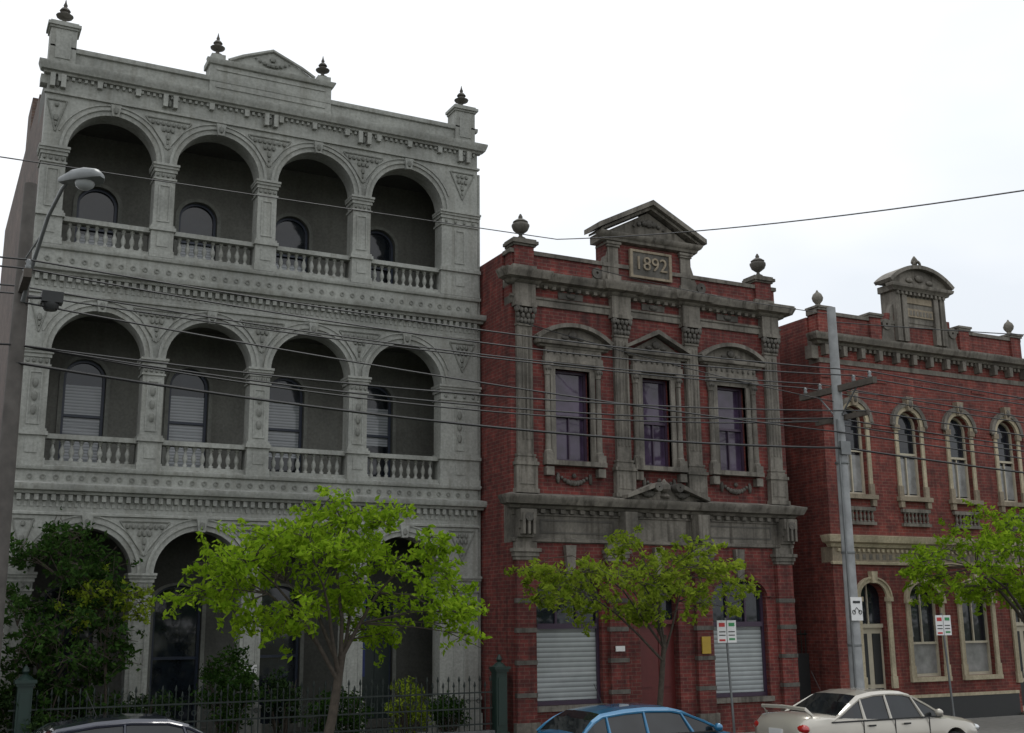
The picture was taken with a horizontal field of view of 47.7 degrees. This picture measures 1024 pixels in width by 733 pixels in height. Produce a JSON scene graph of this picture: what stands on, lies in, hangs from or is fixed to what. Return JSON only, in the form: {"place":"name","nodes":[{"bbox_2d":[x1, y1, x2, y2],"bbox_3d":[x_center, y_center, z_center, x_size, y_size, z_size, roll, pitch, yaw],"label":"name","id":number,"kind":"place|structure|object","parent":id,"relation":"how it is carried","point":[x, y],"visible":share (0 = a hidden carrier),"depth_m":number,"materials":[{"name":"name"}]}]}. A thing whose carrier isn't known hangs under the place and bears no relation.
{"place":"outdoors","nodes":[
{"label":"outdoors","id":0,"kind":"place"},
{"bbox_2d":[13,665,36,732],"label":"iron gate post","id":1,"kind":"object","parent":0,"point":[25,682],"visible":0.99,"depth_m":20.96,"materials":[{"name":"metal"}]},
{"bbox_2d":[489,654,510,732],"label":"iron gate post","id":2,"kind":"object","parent":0,"point":[499,669],"visible":0.98,"depth_m":25.24,"materials":[{"name":"metal"}]},
{"bbox_2d":[0,0,1023,358],"label":"sky","id":3,"kind":"structure","parent":0,"point":[717,113],"materials":[{"name":"white"}]},
{"bbox_2d":[740,715,1023,732],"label":"pavement","id":4,"kind":"structure","parent":0,"point":[1007,724],"depth_m":29.47,"materials":[{"name":"concrete"}]},
{"bbox_2d":[0,182,36,662],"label":"utility pole","id":5,"kind":"object","parent":4,"relation":"on","point":[11,414],"visible":1,"depth_m":18.35,"materials":[{"name":"metal"}]},
{"bbox_2d":[27,290,63,311],"bbox_3d":[-7.669,-1.076,18.926,0.612,0.300,0.254,6,-14,-27],"label":"line switch box","id":6,"kind":"object","parent":5,"relation":"attached to","point":[51,301],"visible":1,"depth_m":18.88,"materials":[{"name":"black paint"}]},
{"bbox_2d":[21,167,104,301],"bbox_3d":[-7.145,-2.055,17.975,2.339,1.696,0.489,-11,-16,38],"label":"street lamp","id":7,"kind":"object","parent":5,"relation":"attached to","point":[85,179],"visible":0.93,"depth_m":17.56,"materials":[{"name":"metal"}]},
{"bbox_2d":[0,156,1023,473],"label":"overhead wires","id":8,"kind":"object","parent":5,"relation":"attached to","point":[116,360],"visible":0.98,"depth_m":22.39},
{"bbox_2d":[0,94,44,433],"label":"side walls","id":9,"kind":"structure","parent":4,"relation":"on","point":[29,171],"depth_m":30.20,"materials":[{"name":"grey brick"}]},
{"bbox_2d":[44,134,434,478],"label":"verandah walls","id":10,"kind":"structure","parent":9,"relation":"attached to","point":[415,238],"depth_m":28.20,"materials":[{"name":"grey paint"}]},
{"bbox_2d":[32,184,397,729],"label":"window architraves","id":11,"kind":"structure","parent":10,"relation":"attached to","point":[170,376],"depth_m":26.85,"materials":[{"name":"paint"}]},
{"bbox_2d":[38,189,392,725],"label":"window frames","id":12,"kind":"structure","parent":10,"relation":"attached to","point":[203,424],"depth_m":27.00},
{"bbox_2d":[38,192,389,725],"bbox_3d":[-6.548,2.168,27.290,7.956,12.258,0.001,6,-14,-27],"label":"window glass","id":13,"kind":"object","parent":12,"relation":"in","point":[173,637],"visible":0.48,"depth_m":26.80,"materials":[{"name":"black glass"}]},
{"bbox_2d":[62,234,387,467],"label":"window blinds","id":14,"kind":"object","parent":12,"relation":"attached to","point":[82,400],"depth_m":26.93,"materials":[{"name":"grey fabric"}]},
{"bbox_2d":[38,88,427,354],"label":"verandah ceilings","id":15,"kind":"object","parent":10,"relation":"attached to","point":[121,134],"visible":0.1,"depth_m":28.11,"materials":[{"name":"grey paint"}]},
{"bbox_2d":[0,668,83,732],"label":"garden shrub","id":16,"kind":"object","parent":4,"relation":"on","point":[31,727],"visible":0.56,"depth_m":21.40,"materials":[{"name":"green plant"}]},
{"bbox_2d":[0,506,146,726],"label":"garden tree","id":17,"kind":"object","parent":4,"relation":"on","point":[40,637],"visible":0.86,"depth_m":22.09,"materials":[{"name":"green plant"}]},
{"bbox_2d":[54,556,154,714],"bbox_3d":[-7.872,5.642,22.231,1.918,4.066,1.343,6,-14,-27],"label":"garden sapling","id":18,"kind":"object","parent":4,"relation":"on","point":[86,596],"visible":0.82,"depth_m":22.37,"materials":[{"name":"green plant"}]},
{"bbox_2d":[115,689,187,716],"bbox_3d":[-7.242,7.095,22.782,1.589,1.442,1.123,6,-14,-27],"label":"garden shrub","id":19,"kind":"object","parent":4,"relation":"on","point":[151,709],"visible":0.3,"depth_m":22.81,"materials":[{"name":"green plant"}]},
{"bbox_2d":[190,641,266,732],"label":"garden shrub","id":20,"kind":"object","parent":4,"relation":"on","point":[246,678],"visible":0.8,"depth_m":23.42,"materials":[{"name":"green plant"}]},
{"bbox_2d":[27,530,432,732],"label":"porch walls","id":21,"kind":"structure","parent":4,"relation":"on","point":[177,555],"depth_m":26.88,"materials":[{"name":"grey paint"}]},
{"bbox_2d":[362,599,366,676],"bbox_3d":[-3.563,6.185,26.404,0.550,1.720,0.036,6,-14,-27],"label":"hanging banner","id":22,"kind":"object","parent":21,"relation":"hanging from","point":[363,666],"visible":0.12,"depth_m":26.37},
{"bbox_2d":[362,631,388,718],"bbox_3d":[-3.385,7.404,27.651,0.930,2.130,0.050,6,-14,-27],"label":"entrance door","id":23,"kind":"structure","parent":21,"relation":"attached to","point":[375,674],"depth_m":27.70,"materials":[{"name":"wood"}]},
{"bbox_2d":[0,26,477,732],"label":"walls","id":24,"kind":"structure","parent":4,"relation":"on","point":[448,244],"depth_m":26.11,"materials":[{"name":"paint"}]},
{"bbox_2d":[8,57,474,589],"bbox_3d":[-5.398,-1.278,26.153,10.144,12.380,0.212,6,-14,-27],"label":"carved ornament","id":25,"kind":"object","parent":24,"relation":"attached to","point":[153,389],"visible":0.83,"depth_m":25.93,"materials":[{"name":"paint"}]},
{"bbox_2d":[0,19,487,732],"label":"mouldings","id":26,"kind":"object","parent":24,"relation":"attached to","point":[448,469],"visible":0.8,"depth_m":25.97,"materials":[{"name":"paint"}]},
{"bbox_2d":[49,222,432,479],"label":"balusters","id":27,"kind":"object","parent":26,"relation":"on","point":[176,448],"visible":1,"depth_m":25.84,"materials":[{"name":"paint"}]},
{"bbox_2d":[56,0,467,104],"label":"roof urns","id":28,"kind":"object","parent":26,"relation":"on","point":[65,15],"visible":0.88,"depth_m":26.98,"materials":[{"name":"stone"}]},
{"bbox_2d":[244,665,256,681],"bbox_3d":[-5.495,6.446,24.325,0.260,0.350,0.020,6,-14,-27],"label":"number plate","id":29,"kind":"object","parent":24,"relation":"attached to","point":[252,670],"visible":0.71,"depth_m":24.36,"materials":[{"name":"white metal"}]},
{"bbox_2d":[477,175,480,695],"bbox_3d":[-0.811,1.825,28.060,0.092,13.700,0.092,0,-12,-3],"label":"downpipe","id":30,"kind":"object","parent":24,"relation":"attached to","point":[479,491],"visible":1,"depth_m":27.98,"materials":[{"name":"metal"}]},
{"bbox_2d":[6,676,494,732],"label":"iron fence","id":31,"kind":"object","parent":4,"relation":"on","point":[405,703],"visible":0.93,"depth_m":23.43,"materials":[{"name":"black metal"}]},
{"bbox_2d":[257,667,302,732],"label":"garden shrub","id":32,"kind":"object","parent":4,"relation":"on","point":[282,682],"visible":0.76,"depth_m":23.94,"materials":[{"name":"green plant"}]},
{"bbox_2d":[152,484,492,732],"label":"street tree","id":33,"kind":"object","parent":4,"relation":"on","point":[339,549],"visible":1,"depth_m":20.35,"materials":[{"name":"green plant"}]},
{"bbox_2d":[293,686,374,732],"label":"garden hedge","id":34,"kind":"object","parent":4,"relation":"on","point":[340,718],"visible":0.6,"depth_m":24.11,"materials":[{"name":"green plant"}]},
{"bbox_2d":[384,676,434,732],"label":"garden shrub","id":35,"kind":"object","parent":4,"relation":"on","point":[407,717],"visible":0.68,"depth_m":25.05,"materials":[{"name":"green plant"}]},
{"bbox_2d":[427,690,471,731],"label":"garden shrub","id":36,"kind":"object","parent":4,"relation":"on","point":[440,706],"visible":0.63,"depth_m":25.48,"materials":[{"name":"green plant"}]},
{"bbox_2d":[504,524,761,705],"bbox_3d":[2.601,5.496,23.625,6.165,4.801,4.020,6,-14,-27],"label":"street tree","id":37,"kind":"object","parent":4,"relation":"on","point":[647,611],"visible":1,"depth_m":23.17,"materials":[{"name":"green plant"}]},
{"bbox_2d":[480,242,799,732],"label":"brick walls","id":38,"kind":"structure","parent":4,"relation":"on","point":[505,614],"depth_m":27.76,"materials":[{"name":"red brick"}]},
{"bbox_2d":[615,646,624,650],"bbox_3d":[2.498,6.508,26.718,0.240,0.120,0.030,6,-14,-27],"label":"wall notice","id":39,"kind":"object","parent":38,"relation":"attached to","point":[620,648],"depth_m":26.70,"materials":[{"name":"white plastic"}]},
{"bbox_2d":[628,248,671,282],"bbox_3d":[3.522,-2.557,29.446,1.260,0.740,0.072,6,-14,-27],"label":"date panel frame","id":40,"kind":"object","parent":38,"relation":"attached to","point":[630,250],"visible":0.98,"depth_m":29.37,"materials":[{"name":"grey stone"}]},
{"bbox_2d":[633,252,668,279],"bbox_3d":[3.515,-2.554,29.459,1.100,0.620,0.042,6,-14,-27],"label":"date panel","id":41,"kind":"object","parent":40,"relation":"in","point":[641,271],"visible":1,"depth_m":29.43,"materials":[{"name":"grey stone"}]},
{"bbox_2d":[637,256,667,273],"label":"date numerals","id":42,"kind":"object","parent":41,"relation":"attached to","point":[651,262],"visible":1,"depth_m":29.42,"materials":[{"name":"grey stone"}]},
{"bbox_2d":[496,200,806,732],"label":"stone mouldings","id":43,"kind":"object","parent":38,"relation":"attached to","point":[665,516],"visible":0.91,"depth_m":28.44,"materials":[{"name":"grey stone"}]},
{"bbox_2d":[512,214,765,275],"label":"roof urns","id":44,"kind":"object","parent":43,"relation":"on","point":[521,225],"visible":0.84,"depth_m":28.08,"materials":[{"name":"stone"}]},
{"bbox_2d":[537,370,767,705],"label":"window frames","id":45,"kind":"structure","parent":38,"relation":"attached to","point":[745,623],"depth_m":28.48,"materials":[{"name":"grey metal"}]},
{"bbox_2d":[555,373,740,469],"bbox_3d":[3.428,1.430,28.782,5.660,2.210,0.001,6,-14,-27],"label":"window glass","id":46,"kind":"object","parent":45,"relation":"attached to","point":[570,385],"visible":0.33,"depth_m":28.73,"materials":[{"name":"grey glass"}]},
{"bbox_2d":[536,575,763,701],"bbox_3d":[3.367,6.445,27.630,6.550,2.920,0.050,6,-14,-27],"label":"ground window glass","id":47,"kind":"object","parent":45,"relation":"in","point":[544,616],"visible":0.12,"depth_m":28.50,"materials":[{"name":"grey glass"}]},
{"bbox_2d":[537,626,763,700],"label":"roller blinds","id":48,"kind":"object","parent":45,"relation":"attached to","point":[566,665],"visible":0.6,"depth_m":26.62,"materials":[{"name":"grey metal"}]},
{"bbox_2d":[514,219,799,697],"bbox_3d":[3.585,1.916,28.393,7.930,11.690,0.690,6,-14,-27],"label":"stone carving","id":49,"kind":"object","parent":38,"relation":"attached to","point":[677,489],"visible":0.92,"depth_m":28.23},
{"bbox_2d":[640,620,675,708],"bbox_3d":[3.413,7.334,27.438,1.100,2.600,0.180,6,-14,-27],"label":"entrance door","id":50,"kind":"structure","parent":38,"relation":"attached to","point":[650,665],"depth_m":27.50,"materials":[{"name":"red wood"}]},
{"bbox_2d":[701,636,710,653],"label":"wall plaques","id":51,"kind":"object","parent":38,"relation":"attached to","point":[706,645],"depth_m":27.80,"materials":[{"name":"yellow metal"}]},
{"bbox_2d":[717,618,736,732],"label":"parking sign","id":52,"kind":"object","parent":4,"relation":"on","point":[726,631],"visible":1,"depth_m":23.91,"materials":[{"name":"metal"}]},
{"bbox_2d":[796,630,810,700],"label":"lane gate","id":53,"kind":"structure","parent":4,"relation":"on","point":[804,674],"depth_m":30.55,"materials":[{"name":"black metal"}]},
{"bbox_2d":[799,307,876,687],"bbox_3d":[7.439,3.446,25.863,0.360,9.850,2.400,6,-14,-27],"label":"utility pole","id":54,"kind":"object","parent":4,"relation":"on","point":[853,600],"visible":1,"depth_m":25.84,"materials":[{"name":"concrete"}]},
{"bbox_2d":[779,309,1023,711],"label":"brick walls","id":55,"kind":"structure","parent":4,"relation":"on","point":[820,612],"depth_m":31.86,"materials":[{"name":"red brick"}]},
{"bbox_2d":[863,584,885,688],"bbox_3d":[9.453,7.523,30.585,0.920,3.480,0.140,6,-14,-27],"label":"panelled door","id":56,"kind":"structure","parent":55,"relation":"attached to","point":[869,629],"depth_m":30.64,"materials":[{"name":"beige wood"}]},
{"bbox_2d":[805,256,1023,714],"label":"grey mouldings","id":57,"kind":"object","parent":55,"relation":"attached to","point":[895,290],"visible":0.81,"depth_m":33.20,"materials":[{"name":"grey stone"}]},
{"bbox_2d":[907,297,932,320],"bbox_3d":[11.809,-1.675,33.574,1.000,0.590,0.039,6,-14,-27],"label":"name panel","id":58,"kind":"object","parent":57,"relation":"attached to","point":[916,301],"visible":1,"depth_m":33.56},
{"bbox_2d":[910,310,931,317],"bbox_3d":[11.831,-1.508,33.519,0.860,0.140,0.010,6,-14,-27],"label":"name lettering","id":59,"kind":"object","parent":58,"relation":"attached to","point":[927,315],"visible":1,"depth_m":33.51},
{"bbox_2d":[820,402,1023,697],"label":"cream surrounds","id":60,"kind":"object","parent":55,"relation":"attached to","point":[887,543],"visible":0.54,"depth_m":31.58,"materials":[{"name":"beige stone"}]},
{"bbox_2d":[821,390,1023,564],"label":"tan mouldings","id":61,"kind":"object","parent":55,"relation":"attached to","point":[829,554],"visible":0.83,"depth_m":32.12,"materials":[{"name":"beige stone"}]},
{"bbox_2d":[856,554,1023,562],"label":"frieze lettering","id":62,"kind":"object","parent":61,"relation":"attached to","point":[890,557],"visible":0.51,"depth_m":31.30},
{"bbox_2d":[846,407,1017,676],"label":"window frames","id":63,"kind":"structure","parent":55,"relation":"attached to","point":[986,641],"depth_m":32.41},
{"bbox_2d":[847,455,1014,673],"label":"curtains","id":64,"kind":"object","parent":63,"relation":"attached to","point":[926,658],"visible":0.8,"depth_m":32.24,"materials":[{"name":"fabric"}]},
{"bbox_2d":[844,409,1023,673],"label":"window glass","id":65,"kind":"object","parent":63,"relation":"in","point":[926,610],"visible":0.34,"depth_m":32.29,"materials":[{"name":"black glass"}]},
{"bbox_2d":[854,260,1023,437],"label":"carving","id":66,"kind":"object","parent":55,"relation":"attached to","point":[919,279],"visible":0.72,"depth_m":33.57},
{"bbox_2d":[863,631,1023,718],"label":"black dado","id":67,"kind":"object","parent":55,"relation":"on","point":[980,706],"visible":0.39,"depth_m":31.43,"materials":[{"name":"paint"}]},
{"bbox_2d":[1016,599,1023,710],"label":"panelled door","id":68,"kind":"structure","parent":55,"relation":"attached to","point":[1020,626],"depth_m":33.21,"materials":[{"name":"wood"}]},
{"bbox_2d":[935,613,954,715],"bbox_3d":[9.960,7.077,26.530,0.480,2.803,0.070,6,-14,-27],"label":"parking sign","id":69,"kind":"object","parent":4,"relation":"on","point":[943,624],"visible":1,"depth_m":26.69,"materials":[{"name":"metal"}]},
{"bbox_2d":[894,499,1023,622],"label":"street tree","id":70,"kind":"object","parent":4,"relation":"on","point":[972,591],"visible":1,"depth_m":28.67,"materials":[{"name":"green plant"}]},
{"label":"road","id":71,"kind":"structure","parent":0,"visible":0},
{"bbox_2d":[32,691,203,732],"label":"parked wagon car","id":72,"kind":"object","parent":71,"relation":"on","point":[134,723],"visible":1,"depth_m":16.51,"materials":[{"name":"silver paint"},{"name":"glass"}]},
{"bbox_2d":[536,684,729,732],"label":"parked hatchback car","id":73,"kind":"object","parent":71,"relation":"on","point":[627,718],"visible":1,"depth_m":19.67,"materials":[{"name":"blue paint"}]},
{"bbox_2d":[753,671,979,732],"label":"parked sedan car","id":74,"kind":"object","parent":71,"relation":"on","point":[855,710],"visible":1,"depth_m":22.29,"materials":[{"name":"beige paint"}]}
]}

